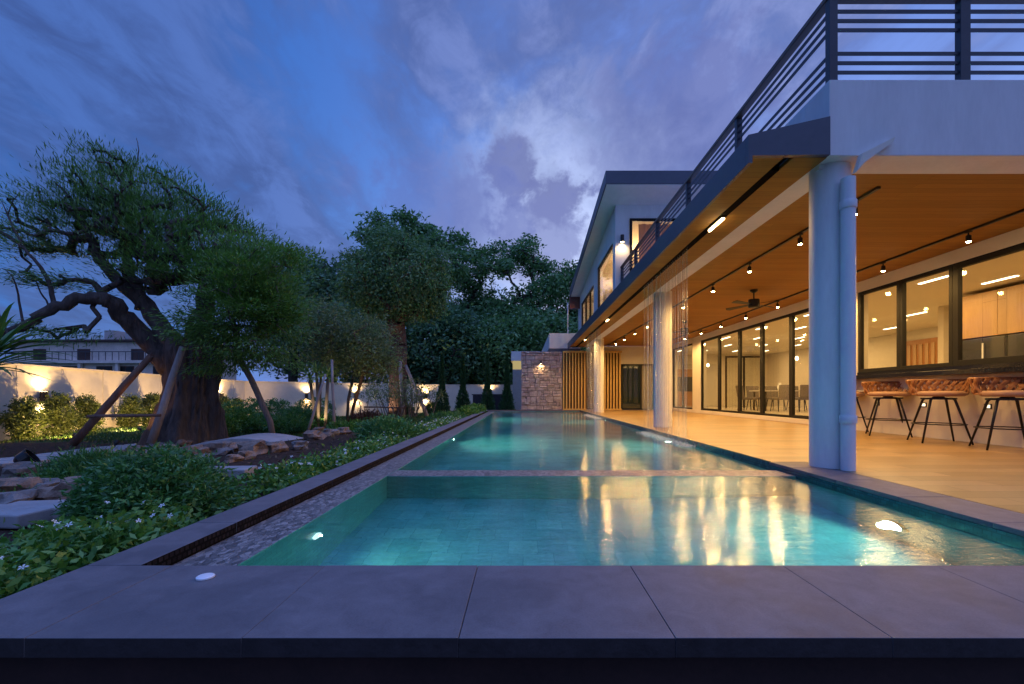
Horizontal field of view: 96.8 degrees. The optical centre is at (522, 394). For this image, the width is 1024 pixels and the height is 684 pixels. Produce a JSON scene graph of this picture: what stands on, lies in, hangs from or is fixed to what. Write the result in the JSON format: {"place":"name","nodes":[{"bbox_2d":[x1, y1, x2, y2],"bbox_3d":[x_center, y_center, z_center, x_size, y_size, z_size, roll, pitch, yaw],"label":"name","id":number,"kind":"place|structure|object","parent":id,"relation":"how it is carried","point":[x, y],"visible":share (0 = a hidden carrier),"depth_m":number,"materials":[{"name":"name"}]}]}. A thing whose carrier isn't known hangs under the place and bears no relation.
{"place":"outdoors","nodes":[
{"label":"outdoors","id":0,"kind":"place"},
{"bbox_2d":[0,444,146,466],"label":"garden path","id":1,"kind":"structure","parent":0,"point":[9,460],"depth_m":8.85,"materials":[{"name":"stone"}]},
{"bbox_2d":[5,330,235,379],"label":"neighbour house","id":2,"kind":"structure","parent":0,"point":[111,354],"depth_m":33.00,"materials":[{"name":"grey paint"}]},
{"bbox_2d":[0,409,491,559],"bbox_3d":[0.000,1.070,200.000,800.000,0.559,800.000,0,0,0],"label":"ground","id":3,"kind":"structure","parent":0,"point":[15,448],"depth_m":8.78,"materials":[{"name":"plant"}]},
{"bbox_2d":[0,489,37,503],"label":"rock","id":4,"kind":"object","parent":3,"relation":"on","point":[16,496],"visible":0.39,"depth_m":3.40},
{"bbox_2d":[0,477,42,491],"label":"rock","id":5,"kind":"object","parent":3,"relation":"on","point":[7,484],"visible":0.42,"depth_m":4.21,"materials":[{"name":"stone"}]},
{"bbox_2d":[0,461,42,477],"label":"rock","id":6,"kind":"object","parent":3,"relation":"on","point":[12,469],"visible":0.43,"depth_m":6.25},
{"bbox_2d":[0,395,51,440],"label":"bush","id":7,"kind":"object","parent":3,"relation":"on","point":[22,421],"visible":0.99,"depth_m":11.89,"materials":[{"name":"green plant"}]},
{"bbox_2d":[0,504,51,528],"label":"stepping stone","id":8,"kind":"object","parent":3,"relation":"on","point":[21,517],"visible":0.64,"depth_m":2.94,"materials":[{"name":"stone"}]},
{"bbox_2d":[13,449,41,462],"bbox_3d":[-7.770,1.021,7.106,0.200,0.300,0.300,-42,0,-28],"label":"rock","id":9,"kind":"object","parent":3,"relation":"on","point":[25,455],"visible":0.58,"depth_m":7.03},
{"bbox_2d":[0,500,69,519],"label":"stepping stone","id":10,"kind":"object","parent":3,"relation":"on","point":[33,504],"visible":0.19,"depth_m":3.12,"materials":[{"name":"stone"}]},
{"bbox_2d":[17,478,59,490],"bbox_3d":[-4.620,0.913,4.365,0.311,0.218,0.256,0,0,-44],"label":"rock","id":11,"kind":"object","parent":3,"relation":"on","point":[52,482],"visible":0.32,"depth_m":4.35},
{"bbox_2d":[0,302,80,381],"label":"palm","id":12,"kind":"object","parent":3,"relation":"on","point":[8,337],"visible":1,"depth_m":6.44,"materials":[{"name":"green plant"}]},
{"bbox_2d":[34,476,80,499],"bbox_3d":[-3.681,0.809,3.717,0.447,0.267,0.365,0,0,-12],"label":"rock","id":13,"kind":"object","parent":3,"relation":"on","point":[50,493],"visible":0.23,"depth_m":3.58,"materials":[{"name":"stone"}]},
{"bbox_2d":[37,390,79,436],"bbox_3d":[-13.379,0.610,12.991,0.947,1.479,1.031,0,0,0],"label":"bush","id":14,"kind":"object","parent":3,"relation":"on","point":[54,405],"visible":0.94,"depth_m":12.93,"materials":[{"name":"green plant"}]},
{"bbox_2d":[16,443,137,477],"bbox_3d":[-4.753,0.927,4.947,1.022,0.837,1.043,0,0,0],"label":"strappy shrub","id":15,"kind":"object","parent":3,"relation":"on","point":[63,466],"visible":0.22,"depth_m":4.79,"materials":[{"name":"green plant"}]},
{"bbox_2d":[68,392,107,431],"bbox_3d":[-13.547,0.605,14.069,0.992,1.432,0.973,0,0,0],"label":"bush","id":16,"kind":"object","parent":3,"relation":"on","point":[86,405],"visible":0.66,"depth_m":13.96,"materials":[{"name":"green plant"}]},
{"bbox_2d":[68,354,153,445],"bbox_3d":[-9.079,0.111,10.046,1.598,2.031,0.165,0,0,-11],"label":"tree prop","id":17,"kind":"object","parent":3,"relation":"on","point":[90,424],"visible":0.92,"depth_m":10.00,"materials":[{"name":"brown wood"}]},
{"bbox_2d":[86,414,160,417],"bbox_3d":[-8.459,0.452,9.627,1.970,0.115,0.077,0,0,13],"label":"tree prop","id":18,"kind":"object","parent":17,"relation":"attached to","point":[121,415],"visible":1,"depth_m":9.59,"materials":[{"name":"brown wood"}]},
{"bbox_2d":[0,486,222,598],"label":"flowering hedge","id":19,"kind":"object","parent":3,"relation":"on","point":[43,553],"visible":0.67,"depth_m":2.14,"materials":[{"name":"green plant"}]},
{"bbox_2d":[0,363,244,440],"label":"garden wall","id":20,"kind":"structure","parent":3,"relation":"on","point":[102,386],"depth_m":14.41,"materials":[{"name":"paint"}]},
{"bbox_2d":[111,393,147,427],"bbox_3d":[-13.820,0.604,16.000,0.998,1.369,1.021,0,0,0],"label":"bush","id":21,"kind":"object","parent":3,"relation":"on","point":[130,405],"visible":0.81,"depth_m":15.85,"materials":[{"name":"green plant"}]},
{"bbox_2d":[138,392,159,425],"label":"bush","id":22,"kind":"object","parent":3,"relation":"on","point":[149,399],"visible":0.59,"depth_m":16.92,"materials":[{"name":"green plant"}]},
{"bbox_2d":[49,440,250,537],"bbox_3d":[-2.502,0.753,3.110,1.068,0.902,1.036,0,0,0],"label":"round bush","id":23,"kind":"object","parent":3,"relation":"on","point":[154,474],"visible":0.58,"depth_m":2.93,"materials":[{"name":"green plant"}]},
{"bbox_2d":[146,346,184,443],"bbox_3d":[-7.594,-0.009,9.693,0.161,2.094,0.683,0,0,42],"label":"tree prop","id":24,"kind":"object","parent":3,"relation":"on","point":[162,410],"visible":0.92,"depth_m":9.64,"materials":[{"name":"brown wood"}]},
{"bbox_2d":[0,126,333,445],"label":"rain tree","id":25,"kind":"object","parent":3,"relation":"on","point":[195,412],"visible":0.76,"depth_m":10.21,"materials":[{"name":"green plant"}]},
{"bbox_2d":[203,441,233,455],"bbox_3d":[-4.476,0.818,6.649,0.454,0.282,0.390,0,0,6],"label":"rock","id":26,"kind":"object","parent":3,"relation":"on","point":[222,447],"visible":0.62,"depth_m":6.55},
{"bbox_2d":[208,466,256,477],"bbox_3d":[-3.092,0.809,4.757,0.480,0.090,0.280,0,0,-6],"label":"stepping stone","id":27,"kind":"object","parent":3,"relation":"on","point":[242,469],"visible":0.26,"depth_m":4.71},
{"bbox_2d":[225,414,241,434],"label":"clipped shrub","id":28,"kind":"object","parent":3,"relation":"on","point":[230,422],"visible":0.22,"depth_m":12.60,"materials":[{"name":"green plant"}]},
{"bbox_2d":[141,221,330,432],"bbox_3d":[-5.828,-1.228,9.706,3.484,4.738,2.831,0,0,0],"label":"feathery tree","id":29,"kind":"object","parent":3,"relation":"on","point":[259,293],"visible":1,"depth_m":9.25,"materials":[{"name":"green plant"}]},
{"bbox_2d":[181,433,301,447],"bbox_3d":[-5.228,0.950,8.835,2.832,0.336,0.924,0,0,6],"label":"rock","id":30,"kind":"object","parent":3,"relation":"on","point":[270,437],"visible":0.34,"depth_m":8.66,"materials":[{"name":"stone"}]},
{"bbox_2d":[224,406,262,432],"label":"clipped shrub","id":31,"kind":"object","parent":3,"relation":"on","point":[245,419],"visible":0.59,"depth_m":13.95,"materials":[{"name":"green plant"}]},
{"bbox_2d":[221,397,271,416],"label":"clipped shrub","id":32,"kind":"object","parent":3,"relation":"on","point":[240,404],"visible":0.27,"depth_m":17.77,"materials":[{"name":"green plant"}]},
{"bbox_2d":[237,439,269,454],"bbox_3d":[-3.963,0.814,6.742,0.412,0.315,0.414,0,0,12],"label":"rock","id":33,"kind":"object","parent":3,"relation":"on","point":[258,447],"visible":0.59,"depth_m":6.62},
{"bbox_2d":[246,397,295,416],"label":"clipped shrub","id":34,"kind":"object","parent":3,"relation":"on","point":[272,402],"visible":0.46,"depth_m":18.79,"materials":[{"name":"green plant"}]},
{"bbox_2d":[266,441,288,452],"bbox_3d":[-3.741,0.829,6.904,0.328,0.246,0.325,0,0,-37],"label":"rock","id":35,"kind":"object","parent":3,"relation":"on","point":[278,446],"visible":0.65,"depth_m":6.81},
{"bbox_2d":[261,413,318,433],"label":"clipped shrub","id":36,"kind":"object","parent":3,"relation":"on","point":[292,422],"visible":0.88,"depth_m":13.40,"materials":[{"name":"green plant"}]},
{"bbox_2d":[254,268,333,381],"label":"background tree","id":37,"kind":"object","parent":3,"relation":"on","point":[291,377],"visible":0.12,"depth_m":35.11,"materials":[{"name":"green plant"}]},
{"bbox_2d":[278,405,323,419],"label":"clipped shrub","id":38,"kind":"object","parent":3,"relation":"on","point":[299,411],"visible":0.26,"depth_m":16.67,"materials":[{"name":"green plant"}]},
{"bbox_2d":[303,430,326,439],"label":"rock","id":39,"kind":"object","parent":3,"relation":"on","point":[313,435],"visible":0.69,"depth_m":8.48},
{"bbox_2d":[294,397,335,413],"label":"clipped shrub","id":40,"kind":"object","parent":3,"relation":"on","point":[302,403],"visible":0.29,"depth_m":19.93,"materials":[{"name":"green plant"}]},
{"bbox_2d":[282,252,355,382],"bbox_3d":[-16.067,-5.203,37.980,9.190,13.243,9.675,0,0,-28],"label":"background tree","id":41,"kind":"object","parent":3,"relation":"on","point":[327,272],"visible":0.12,"depth_m":35.49,"materials":[{"name":"green plant"}]},
{"bbox_2d":[299,361,342,428],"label":"tree","id":42,"kind":"object","parent":3,"relation":"on","point":[316,377],"visible":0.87,"depth_m":13.97,"materials":[{"name":"green plant"}]},
{"bbox_2d":[300,410,342,430],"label":"clipped shrub","id":43,"kind":"object","parent":3,"relation":"on","point":[321,417],"visible":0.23,"depth_m":14.32,"materials":[{"name":"green plant"}]},
{"bbox_2d":[234,430,409,500],"bbox_3d":[-2.117,0.821,5.615,0.887,0.544,4.192,0,0,0],"label":"flowering hedge","id":44,"kind":"object","parent":3,"relation":"on","point":[294,471],"visible":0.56,"depth_m":4.45,"materials":[{"name":"green plant"}]},
{"bbox_2d":[279,292,364,412],"bbox_3d":[-6.483,-1.084,14.974,2.528,4.528,2.724,0,0,0],"label":"young tree","id":45,"kind":"object","parent":3,"relation":"on","point":[327,332],"visible":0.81,"depth_m":14.68,"materials":[{"name":"green plant"}]},
{"bbox_2d":[331,359,335,421],"bbox_3d":[-5.592,0.038,13.396,0.092,2.185,0.540,0,0,-31],"label":"tree prop","id":46,"kind":"object","parent":3,"relation":"on","point":[333,398],"visible":0.85,"depth_m":13.39,"materials":[{"name":"brown wood"}]},
{"bbox_2d":[245,381,434,415],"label":"garden wall","id":47,"kind":"structure","parent":3,"relation":"on","point":[292,392],"depth_m":27.91,"materials":[{"name":"paint"}]},
{"bbox_2d":[323,418,372,431],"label":"clipped shrub","id":48,"kind":"object","parent":3,"relation":"on","point":[336,425],"visible":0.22,"depth_m":11.30,"materials":[{"name":"green plant"}]},
{"bbox_2d":[316,305,396,419],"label":"young tree","id":49,"kind":"object","parent":3,"relation":"on","point":[350,387],"visible":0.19,"depth_m":16.09,"materials":[{"name":"green plant"}]},
{"bbox_2d":[302,296,412,383],"bbox_3d":[-12.020,-2.991,33.986,8.369,8.852,7.605,0,0,0],"label":"background tree","id":50,"kind":"object","parent":3,"relation":"on","point":[357,378],"visible":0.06,"depth_m":32.97,"materials":[{"name":"green plant"}]},
{"bbox_2d":[345,407,384,421],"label":"red shrub","id":51,"kind":"object","parent":3,"relation":"on","point":[364,414],"visible":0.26,"depth_m":14.13,"materials":[{"name":"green plant"}]},
{"bbox_2d":[326,307,413,419],"bbox_3d":[-5.234,-0.888,15.513,2.841,4.162,2.875,0,0,0],"label":"young tree","id":52,"kind":"object","parent":3,"relation":"on","point":[372,352],"visible":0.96,"depth_m":15.18,"materials":[{"name":"green plant"}]},
{"bbox_2d":[352,412,424,440],"bbox_3d":[-2.380,0.740,8.087,1.256,0.864,1.319,0,0,0],"label":"round shrub","id":53,"kind":"object","parent":3,"relation":"on","point":[399,425],"visible":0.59,"depth_m":7.89,"materials":[{"name":"green plant"}]},
{"bbox_2d":[332,220,459,417],"bbox_3d":[-5.640,-3.243,20.704,5.720,9.145,5.040,0,0,0],"label":"ficus tree","id":54,"kind":"object","parent":3,"relation":"on","point":[397,266],"visible":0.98,"depth_m":19.79,"materials":[{"name":"green plant"}]},
{"bbox_2d":[350,372,448,417],"bbox_3d":[-5.061,0.204,18.844,3.930,2.227,2.202,0,0,0],"label":"shrub","id":55,"kind":"object","parent":3,"relation":"on","point":[397,391],"visible":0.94,"depth_m":18.52,"materials":[{"name":"green plant"}]},
{"bbox_2d":[374,337,439,383],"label":"background tree","id":56,"kind":"object","parent":3,"relation":"on","point":[412,365],"visible":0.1,"depth_m":35.64,"materials":[{"name":"green plant"}]},
{"bbox_2d":[333,204,481,379],"bbox_3d":[-9.489,-6.897,37.723,12.401,16.615,8.498,0,0,0],"label":"background tree","id":57,"kind":"object","parent":3,"relation":"on","point":[431,232],"visible":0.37,"depth_m":36.18,"materials":[{"name":"green plant"}]},
{"bbox_2d":[413,414,462,433],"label":"flowering hedge","id":58,"kind":"object","parent":3,"relation":"on","point":[433,424],"visible":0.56,"depth_m":10.79,"materials":[{"name":"green plant"}]},
{"bbox_2d":[431,353,450,413],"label":"cypress","id":59,"kind":"object","parent":3,"relation":"on","point":[445,406],"visible":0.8,"depth_m":24.38,"materials":[{"name":"green plant"}]},
{"bbox_2d":[424,410,470,421],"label":"round shrub","id":60,"kind":"object","parent":3,"relation":"on","point":[432,416],"visible":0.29,"depth_m":14.14,"materials":[{"name":"green plant"}]},
{"bbox_2d":[405,298,491,384],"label":"background tree","id":61,"kind":"object","parent":3,"relation":"on","point":[444,338],"visible":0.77,"depth_m":33.11,"materials":[{"name":"green plant"}]},
{"bbox_2d":[453,355,470,411],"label":"cypress","id":62,"kind":"object","parent":3,"relation":"on","point":[462,399],"visible":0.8,"depth_m":25.39,"materials":[{"name":"green plant"}]},
{"bbox_2d":[435,384,512,410],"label":"garden wall","id":63,"kind":"structure","parent":3,"relation":"on","point":[452,389],"depth_m":31.08,"materials":[{"name":"paint"}]},
{"bbox_2d":[480,353,495,409],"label":"cypress","id":64,"kind":"object","parent":3,"relation":"on","point":[487,394],"visible":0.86,"depth_m":26.89,"materials":[{"name":"green plant"}]},
{"bbox_2d":[472,394,512,409],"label":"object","id":65,"kind":"structure","parent":3,"relation":"on","point":[478,397],"depth_m":30.40,"materials":[{"name":"black paint"}]},
{"bbox_2d":[446,311,551,384],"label":"background tree","id":66,"kind":"object","parent":3,"relation":"on","point":[501,336],"visible":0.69,"depth_m":34.14,"materials":[{"name":"green plant"}]},
{"bbox_2d":[497,353,515,409],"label":"cypress","id":67,"kind":"object","parent":3,"relation":"on","point":[507,396],"visible":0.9,"depth_m":26.38,"materials":[{"name":"green plant"}]},
{"bbox_2d":[448,232,570,322],"bbox_3d":[-1.849,-6.381,40.033,12.922,15.579,8.225,0,0,28],"label":"background tree","id":68,"kind":"object","parent":3,"relation":"on","point":[524,257],"visible":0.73,"depth_m":39.06,"materials":[{"name":"green plant"}]},
{"bbox_2d":[0,410,1023,683],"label":"swimming pool","id":69,"kind":"structure","parent":3,"relation":"in","point":[152,612],"depth_m":1.41,"materials":[{"name":"grey stone"}]},
{"bbox_2d":[521,352,561,409],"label":"stone wall","id":70,"kind":"structure","parent":69,"relation":"on","point":[541,386],"depth_m":20.19,"materials":[{"name":"stone"}]},
{"bbox_2d":[562,351,585,409],"bbox_3d":[2.290,-0.635,20.270,1.060,2.629,0.120,0,0,0],"label":"slat screen","id":71,"kind":"object","parent":70,"relation":"attached to","point":[572,352],"visible":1,"depth_m":20.22,"materials":[{"name":"brown wood"}]},
{"bbox_2d":[238,412,1023,567],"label":"pool water","id":72,"kind":"structure","parent":69,"relation":"in","point":[587,520],"depth_m":2.76,"materials":[{"name":"liquid"}]},
{"bbox_2d":[639,431,695,446],"bbox_3d":[2.360,0.723,7.725,0.400,0.058,2.520,0,0,0],"label":"splash foam","id":73,"kind":"object","parent":72,"relation":"on","point":[662,438],"visible":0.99,"depth_m":7.36,"materials":[{"name":"white liquid"}]},
{"bbox_2d":[511,351,539,409],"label":"wall","id":74,"kind":"structure","parent":3,"relation":"on","point":[516,362],"depth_m":29.10,"materials":[{"name":"paint"}]},
{"bbox_2d":[497,304,588,383],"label":"background tree","id":75,"kind":"object","parent":3,"relation":"on","point":[555,322],"visible":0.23,"depth_m":36.02,"materials":[{"name":"green plant"}]},
{"bbox_2d":[535,259,588,350],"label":"background tree","id":76,"kind":"object","parent":3,"relation":"on","point":[569,271],"visible":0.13,"depth_m":40.88,"materials":[{"name":"green plant"}]},
{"bbox_2d":[0,0,1023,382],"label":"sky","id":77,"kind":"structure","parent":0,"point":[489,119],"materials":[{"name":"blue"}]},
{"bbox_2d":[677,369,691,405],"bbox_3d":[7.975,-0.371,23.670,2.450,1.898,0.240,0,0,0],"label":"wall panelling","id":78,"kind":"object","parent":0,"point":[687,394],"depth_m":23.55,"materials":[{"name":"orange wood"}]},
{"bbox_2d":[677,377,691,390],"bbox_3d":[8.525,-0.545,23.524,1.050,0.750,0.048,0,0,0],"label":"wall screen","id":79,"kind":"object","parent":78,"relation":"attached to","point":[687,383],"depth_m":23.50,"materials":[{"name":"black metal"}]},
{"bbox_2d":[725,356,759,407],"bbox_3d":[9.835,-0.571,20.230,1.670,2.298,0.060,0,0,0],"label":"door frame","id":80,"kind":"object","parent":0,"point":[743,357],"visible":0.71,"depth_m":20.20,"materials":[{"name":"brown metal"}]},
{"bbox_2d":[582,410,1023,513],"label":"terrace floor","id":81,"kind":"structure","parent":0,"point":[993,475],"depth_m":5.26,"materials":[{"name":"beige tile"}]},
{"bbox_2d":[604,351,621,409],"bbox_3d":[3.865,-0.635,20.270,1.070,2.629,0.120,0,0,0],"label":"slat screen","id":82,"kind":"object","parent":81,"relation":"on","point":[613,352],"visible":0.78,"depth_m":20.22,"materials":[{"name":"brown wood"}]},
{"bbox_2d":[542,80,1023,468],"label":"house","id":83,"kind":"structure","parent":81,"relation":"on","point":[948,161],"depth_m":7.03,"materials":[{"name":"paint"}]},
{"bbox_2d":[621,364,653,409],"bbox_3d":[5.120,-0.355,20.372,1.440,2.030,0.085,0,0,0],"label":"glass door","id":84,"kind":"structure","parent":83,"relation":"in","point":[637,380],"depth_m":20.36,"materials":[{"name":"clear glass"}]},
{"bbox_2d":[630,218,675,270],"bbox_3d":[4.300,-3.893,12.774,2.600,2.113,0.048,0,0,0],"label":"front window","id":85,"kind":"structure","parent":83,"relation":"in","point":[631,219],"depth_m":12.75,"materials":[{"name":"brown metal"}]},
{"bbox_2d":[567,116,829,348],"bbox_3d":[2.362,-2.263,12.215,0.725,0.415,16.370,0,0,0],"label":"canopy","id":86,"kind":"object","parent":83,"relation":"attached to","point":[748,180],"visible":1,"depth_m":5.09,"materials":[{"name":"orange wood"}]},
{"bbox_2d":[701,335,718,411],"bbox_3d":[6.535,-0.709,15.850,0.070,2.538,1.496,0,0,0],"label":"sliding door","id":87,"kind":"structure","parent":83,"relation":"in","point":[715,337],"depth_m":16.52,"materials":[{"name":"brown metal"}]},
{"bbox_2d":[719,329,738,412],"bbox_3d":[6.535,-0.709,14.400,0.070,2.538,1.396,0,0,0],"label":"sliding door","id":88,"kind":"structure","parent":83,"relation":"in","point":[720,336],"depth_m":15.04,"materials":[{"name":"brown metal"}]},
{"bbox_2d":[607,186,880,345],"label":"lighting track","id":89,"kind":"structure","parent":83,"relation":"attached to","point":[870,192],"depth_m":7.18,"materials":[{"name":"black metal"}]},
{"bbox_2d":[739,322,760,414],"bbox_3d":[6.535,-0.709,13.050,0.070,2.538,1.296,0,0,0],"label":"sliding door","id":90,"kind":"structure","parent":83,"relation":"in","point":[758,324],"depth_m":13.62,"materials":[{"name":"brown metal"}]},
{"bbox_2d":[726,289,782,310],"bbox_3d":[4.800,-1.990,9.450,0.969,0.375,0.969,0,0,16],"label":"ceiling fan","id":91,"kind":"object","parent":83,"relation":"hanging from","point":[753,303],"visible":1,"depth_m":9.38,"materials":[{"name":"black metal"}]},
{"bbox_2d":[761,314,789,417],"bbox_3d":[6.518,-0.709,11.725,0.105,2.538,1.346,0,0,0],"label":"sliding door","id":92,"kind":"structure","parent":83,"relation":"in","point":[788,315],"depth_m":12.34,"materials":[{"name":"brown metal"}]},
{"bbox_2d":[770,385,788,411],"bbox_3d":[8.950,0.120,15.713,0.504,0.921,0.598,0,0,0],"label":"dining chair","id":93,"kind":"object","parent":83,"relation":"on","point":[783,392],"visible":0.59,"depth_m":15.47,"materials":[{"name":"grey fabric"}]},
{"bbox_2d":[790,308,808,418],"bbox_3d":[6.535,-0.709,10.475,0.070,2.538,1.146,0,0,0],"label":"sliding door","id":94,"kind":"structure","parent":83,"relation":"in","point":[792,315],"depth_m":10.97,"materials":[{"name":"brown metal"}]},
{"bbox_2d":[795,385,808,411],"bbox_3d":[9.650,0.120,15.683,0.504,0.921,0.598,0,0,0],"label":"dining chair","id":95,"kind":"object","parent":83,"relation":"on","point":[804,392],"visible":0.56,"depth_m":15.43,"materials":[{"name":"grey fabric"}]},
{"bbox_2d":[620,0,1023,280],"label":"balcony railing","id":96,"kind":"object","parent":83,"relation":"on","point":[962,11],"visible":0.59,"depth_m":4.11,"materials":[{"name":"grey metal"}]},
{"bbox_2d":[672,209,1023,339],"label":"lighting track","id":97,"kind":"structure","parent":83,"relation":"attached to","point":[960,233],"depth_m":6.83,"materials":[{"name":"black metal"}]},
{"bbox_2d":[839,137,894,470],"bbox_3d":[3.058,-0.794,4.066,0.423,2.942,0.153,0,0,0],"label":"downpipe","id":98,"kind":"object","parent":83,"relation":"attached to","point":[848,416],"visible":1,"depth_m":4.03,"materials":[{"name":"plastic"}]},
{"bbox_2d":[858,280,899,372],"bbox_3d":[6.535,-1.204,8.335,0.070,1.548,0.966,0,0,0],"label":"bar window","id":99,"kind":"structure","parent":83,"relation":"in","point":[897,283],"depth_m":8.46,"materials":[{"name":"brown metal"}]},
{"bbox_2d":[900,264,952,369],"bbox_3d":[6.535,-1.204,7.365,0.070,1.548,0.966,0,0,0],"label":"bar window","id":100,"kind":"structure","parent":83,"relation":"in","point":[903,283],"depth_m":7.53,"materials":[{"name":"brown metal"}]},
{"bbox_2d":[963,335,1007,359],"bbox_3d":[9.400,-0.276,9.025,0.640,1.708,0.850,0,0,0],"label":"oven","id":101,"kind":"object","parent":83,"relation":"on","point":[989,347],"visible":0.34,"depth_m":8.94,"materials":[{"name":"metal"}]},
{"bbox_2d":[953,243,1023,365],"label":"bar window","id":102,"kind":"structure","parent":83,"relation":"in","point":[958,267],"depth_m":6.79,"materials":[{"name":"brown metal"}]},
{"bbox_2d":[963,284,1023,339],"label":"kitchen cabinet","id":103,"kind":"object","parent":83,"relation":"on","point":[997,312],"visible":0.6,"depth_m":8.77,"materials":[{"name":"brown wood"}]},
{"bbox_2d":[1008,333,1023,355],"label":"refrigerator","id":104,"kind":"object","parent":83,"relation":"on","point":[1015,344],"visible":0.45,"depth_m":8.40,"materials":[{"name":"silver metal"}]},
{"bbox_2d":[861,381,912,437],"bbox_3d":[6.104,0.224,7.607,0.718,0.915,0.701,0,0,32],"label":"bar stool","id":105,"kind":"object","parent":81,"relation":"on","point":[888,393],"visible":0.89,"depth_m":7.65,"materials":[{"name":"brown leather"}]},
{"bbox_2d":[906,379,973,444],"bbox_3d":[5.943,0.224,6.508,0.718,0.915,0.701,0,0,23],"label":"bar stool","id":106,"kind":"object","parent":81,"relation":"on","point":[941,392],"visible":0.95,"depth_m":6.53,"materials":[{"name":"brown leather"}]},
{"bbox_2d":[967,377,1023,449],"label":"bar stool","id":107,"kind":"object","parent":81,"relation":"on","point":[1001,391],"visible":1,"depth_m":5.77,"materials":[{"name":"brown leather"}]},
{"bbox_2d":[907,337,937,365],"bbox_3d":[12.750,-0.596,14.250,0.090,2.348,1.900,0,0,0],"label":"wooden door","id":108,"kind":"structure","parent":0,"point":[922,351],"depth_m":14.48,"materials":[{"name":"orange wood"}]},
{"bbox_2d":[907,337,937,364],"bbox_3d":[12.765,-0.596,14.250,0.060,2.348,1.900,0,0,0],"label":"door leaf","id":109,"kind":"structure","parent":108,"relation":"in","point":[930,340],"depth_m":14.42,"materials":[{"name":"orange wood"}]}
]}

